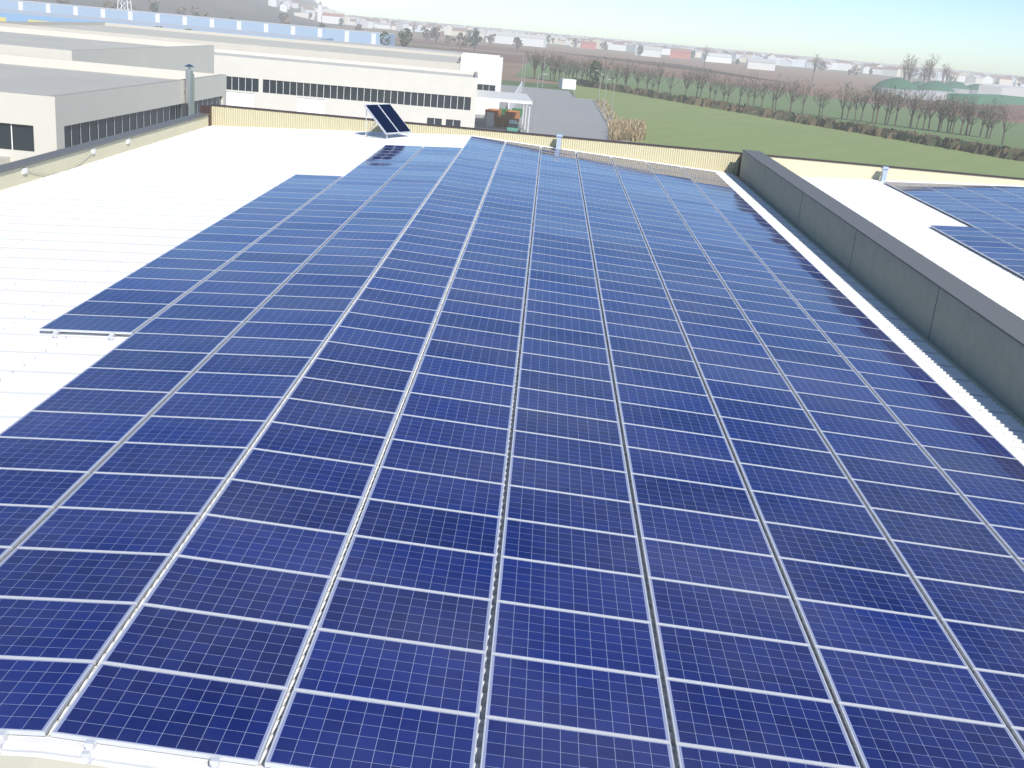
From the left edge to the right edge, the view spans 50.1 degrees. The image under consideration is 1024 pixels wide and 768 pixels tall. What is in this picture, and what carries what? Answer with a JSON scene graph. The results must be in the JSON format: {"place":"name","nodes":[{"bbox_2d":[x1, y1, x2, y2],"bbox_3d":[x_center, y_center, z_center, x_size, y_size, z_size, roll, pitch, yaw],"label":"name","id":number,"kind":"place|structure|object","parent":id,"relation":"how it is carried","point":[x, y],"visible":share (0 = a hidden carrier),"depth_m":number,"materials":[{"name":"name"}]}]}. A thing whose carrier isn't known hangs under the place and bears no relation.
{"place":"outdoors","nodes":[
{"label":"outdoors","id":0,"kind":"place"},
{"bbox_2d":[0,156,10,164],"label":"low annex","id":1,"kind":"object","parent":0,"point":[5,159],"visible":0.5,"depth_m":57.46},
{"bbox_2d":[26,0,353,27],"bbox_3d":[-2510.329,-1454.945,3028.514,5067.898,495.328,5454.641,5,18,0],"label":"hill terrain","id":2,"kind":"structure","parent":0,"point":[257,10],"depth_m":1179.33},
{"bbox_2d":[460,52,502,114],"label":"building","id":3,"kind":"structure","parent":0,"point":[487,68],"depth_m":196.01,"materials":[{"name":"white paint"}]},
{"bbox_2d":[474,85,609,139],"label":"yard paving","id":4,"kind":"structure","parent":0,"point":[564,113],"depth_m":212.50,"materials":[{"name":"concrete"}]},
{"bbox_2d":[0,54,226,161],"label":"neighbour hall","id":5,"kind":"structure","parent":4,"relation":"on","point":[47,105],"depth_m":68.17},
{"bbox_2d":[184,64,194,115],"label":"chimney pipe","id":6,"kind":"object","parent":5,"relation":"attached to","point":[189,90],"visible":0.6,"depth_m":76.84,"materials":[{"name":"silver metal"}]},
{"bbox_2d":[0,21,460,69],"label":"hall","id":7,"kind":"structure","parent":4,"relation":"on","point":[327,50],"depth_m":204.51,"materials":[{"name":"white metal"}]},
{"bbox_2d":[214,49,477,127],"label":"industrial building","id":8,"kind":"structure","parent":4,"relation":"on","point":[438,96],"depth_m":161.61,"materials":[{"name":"white concrete"}]},
{"bbox_2d":[485,108,501,119],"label":"orange skip","id":9,"kind":"object","parent":4,"relation":"on","point":[497,112],"visible":0.5,"depth_m":188.17,"materials":[{"name":"brown metal"}]},
{"bbox_2d":[476,90,531,132],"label":"canopy","id":10,"kind":"object","parent":4,"relation":"on","point":[507,118],"visible":0.8,"depth_m":175.55,"materials":[{"name":"white metal"}]},
{"bbox_2d":[500,108,509,114],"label":"green bin","id":11,"kind":"object","parent":4,"relation":"on","point":[503,111],"visible":0.35,"depth_m":195.01,"materials":[{"name":"green plastic"}]},
{"bbox_2d":[505,110,519,119],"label":"orange skip","id":12,"kind":"object","parent":4,"relation":"on","point":[516,115],"visible":0.6,"depth_m":188.99,"materials":[{"name":"brown metal"}]},
{"bbox_2d":[507,122,520,131],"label":"green car","id":13,"kind":"object","parent":4,"relation":"on","point":[512,126],"visible":0.87,"depth_m":168.88,"materials":[{"name":"teal paint"}]},
{"bbox_2d":[508,82,522,109],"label":"yard screen wall","id":14,"kind":"structure","parent":4,"relation":"on","point":[511,105],"depth_m":245.58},
{"bbox_2d":[512,108,522,116],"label":"green bin","id":15,"kind":"object","parent":4,"relation":"on","point":[519,109],"visible":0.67,"depth_m":198.97,"materials":[{"name":"green plastic"}]},
{"bbox_2d":[533,74,547,128],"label":"yard lamp post","id":16,"kind":"object","parent":4,"relation":"on","point":[536,100],"visible":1,"depth_m":177.83,"materials":[{"name":"grey metal"}]},
{"bbox_2d":[572,91,629,141],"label":"yard kerb","id":17,"kind":"structure","parent":4,"relation":"on","point":[603,108],"depth_m":237.85,"materials":[{"name":"grey concrete"}]},
{"bbox_2d":[315,0,1023,75],"label":"sky","id":18,"kind":"structure","parent":0,"point":[984,36],"materials":[{"name":"blue"}]},
{"bbox_2d":[328,16,1023,123],"bbox_3d":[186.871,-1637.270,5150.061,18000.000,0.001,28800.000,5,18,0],"label":"ground","id":19,"kind":"structure","parent":0,"point":[514,62],"depth_m":706.60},
{"bbox_2d":[0,26,213,72],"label":"neighbour hall","id":20,"kind":"structure","parent":19,"relation":"on","point":[94,48],"depth_m":114.30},
{"bbox_2d":[117,0,131,10],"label":"lattice tower","id":21,"kind":"structure","parent":19,"relation":"on","point":[123,4],"depth_m":574.46,"materials":[{"name":"white metal"}]},
{"bbox_2d":[0,8,333,40],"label":"building","id":22,"kind":"structure","parent":19,"relation":"on","point":[9,15],"depth_m":389.70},
{"bbox_2d":[0,0,395,45],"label":"industrial building","id":23,"kind":"structure","parent":19,"relation":"on","point":[355,36],"depth_m":555.05,"materials":[{"name":"blue metal"}]},
{"bbox_2d":[296,38,488,54],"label":"building roof","id":24,"kind":"structure","parent":19,"relation":"on","point":[376,45],"depth_m":286.33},
{"bbox_2d":[25,0,1023,87],"bbox_3d":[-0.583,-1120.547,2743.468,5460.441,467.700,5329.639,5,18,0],"label":"scattered trees","id":25,"kind":"object","parent":19,"relation":"on","point":[474,39],"visible":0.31,"depth_m":820.72,"materials":[{"name":"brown plant"}]},
{"bbox_2d":[558,78,575,89],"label":"yard cabin","id":26,"kind":"object","parent":19,"relation":"on","point":[564,83],"visible":1,"depth_m":317.29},
{"bbox_2d":[268,0,1023,86],"bbox_3d":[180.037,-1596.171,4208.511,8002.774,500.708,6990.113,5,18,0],"label":"distant town buildings","id":27,"kind":"structure","parent":19,"relation":"on","point":[760,60],"depth_m":1434.33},
{"bbox_2d":[523,48,1022,144],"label":"bare tree","id":28,"kind":"object","parent":19,"relation":"on","point":[538,59],"visible":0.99,"depth_m":291.33,"materials":[{"name":"brown plant"}]},
{"bbox_2d":[734,175,1023,426],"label":"gutter","id":29,"kind":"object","parent":19,"relation":"on","point":[1006,409],"depth_m":27.19,"materials":[{"name":"grey metal"}]},
{"bbox_2d":[0,126,1023,767],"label":"roof bay","id":30,"kind":"object","parent":29,"relation":"on","point":[72,238],"visible":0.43,"depth_m":26.90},
{"bbox_2d":[364,104,410,138],"bbox_3d":[-5.871,-12.406,51.758,1.431,1.490,1.932,15,21,29],"label":"solar panel","id":31,"kind":"object","parent":30,"relation":"on","point":[387,119],"visible":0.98,"depth_m":51.58,"materials":[{"name":"blue glass"}]},
{"bbox_2d":[0,136,1023,767],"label":"solar panels","id":32,"kind":"object","parent":30,"relation":"on","point":[204,654],"visible":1,"depth_m":14.03,"materials":[{"name":"blue glass"}]},
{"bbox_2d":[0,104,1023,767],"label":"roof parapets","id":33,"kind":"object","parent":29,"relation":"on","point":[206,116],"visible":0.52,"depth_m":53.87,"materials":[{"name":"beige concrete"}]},
{"bbox_2d":[22,138,129,174],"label":"parapet junction boxes","id":34,"kind":"object","parent":33,"relation":"on","point":[25,170],"visible":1,"depth_m":38.30,"materials":[{"name":"white plastic"}]},
{"bbox_2d":[556,134,562,148],"bbox_3d":[2.289,-11.831,53.505,0.400,0.740,0.400,5,19,0],"label":"roof vent","id":35,"kind":"object","parent":33,"relation":"on","point":[558,143],"visible":0.79,"depth_m":53.39,"materials":[{"name":"silver metal"}]},
{"bbox_2d":[878,166,889,181],"bbox_3d":[18.160,-10.235,53.428,0.400,0.740,0.400,5,19,0],"label":"roof vent","id":36,"kind":"object","parent":33,"relation":"on","point":[884,173],"visible":0.95,"depth_m":53.34,"materials":[{"name":"silver metal"}]},
{"bbox_2d":[801,177,1023,319],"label":"roof bay","id":37,"kind":"object","parent":29,"relation":"on","point":[905,218],"visible":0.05,"depth_m":40.93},
{"bbox_2d":[884,182,1023,277],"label":"solar panels","id":38,"kind":"object","parent":37,"relation":"on","point":[993,216],"visible":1,"depth_m":44.12,"materials":[{"name":"blue glass"}]},
{"bbox_2d":[532,45,963,98],"bbox_3d":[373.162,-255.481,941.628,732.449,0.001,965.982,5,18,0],"label":"tan field","id":39,"kind":"structure","parent":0,"point":[836,79],"depth_m":899.14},
{"bbox_2d":[701,46,954,82],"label":"trees","id":40,"kind":"object","parent":39,"relation":"on","point":[931,66],"visible":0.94,"depth_m":684.54,"materials":[{"name":"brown plant"}]},
{"bbox_2d":[872,78,1023,104],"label":"biogas plant","id":41,"kind":"object","parent":39,"relation":"on","point":[1009,94],"visible":0.95,"depth_m":581.45,"materials":[{"name":"green"}]},
{"bbox_2d":[546,43,964,82],"bbox_3d":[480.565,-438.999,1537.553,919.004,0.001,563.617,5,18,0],"label":"buildings","id":42,"kind":"structure","parent":0,"point":[775,65],"depth_m":1401.66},
{"bbox_2d":[516,59,1023,148],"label":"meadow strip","id":43,"kind":"object","parent":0,"point":[1013,135],"visible":0.62,"depth_m":346.17,"materials":[{"name":"green plant"}]},
{"bbox_2d":[532,50,1023,122],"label":"ploughed field","id":44,"kind":"structure","parent":0,"point":[680,71],"depth_m":585.69,"materials":[{"name":"brown soil"}]},
{"bbox_2d":[573,85,1023,177],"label":"lawn field","id":45,"kind":"structure","parent":0,"point":[673,123],"depth_m":206.12,"materials":[{"name":"green plant"}]},
{"bbox_2d":[594,98,647,141],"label":"dry reeds","id":46,"kind":"object","parent":45,"relation":"on","point":[624,130],"visible":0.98,"depth_m":183.40,"materials":[{"name":"beige plant"}]},
{"bbox_2d":[570,77,1023,161],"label":"hedge","id":47,"kind":"object","parent":45,"relation":"on","point":[974,147],"visible":0.97,"depth_m":248.66,"materials":[{"name":"plant"}]},
{"bbox_2d":[737,149,1023,421],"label":"parapet wall","id":48,"kind":"structure","parent":0,"point":[977,336],"depth_m":28.10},
{"bbox_2d":[882,99,1023,119],"bbox_3d":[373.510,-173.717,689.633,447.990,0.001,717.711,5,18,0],"label":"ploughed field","id":49,"kind":"structure","parent":0,"point":[1016,113],"depth_m":468.00,"materials":[{"name":"brown soil"}]}
]}

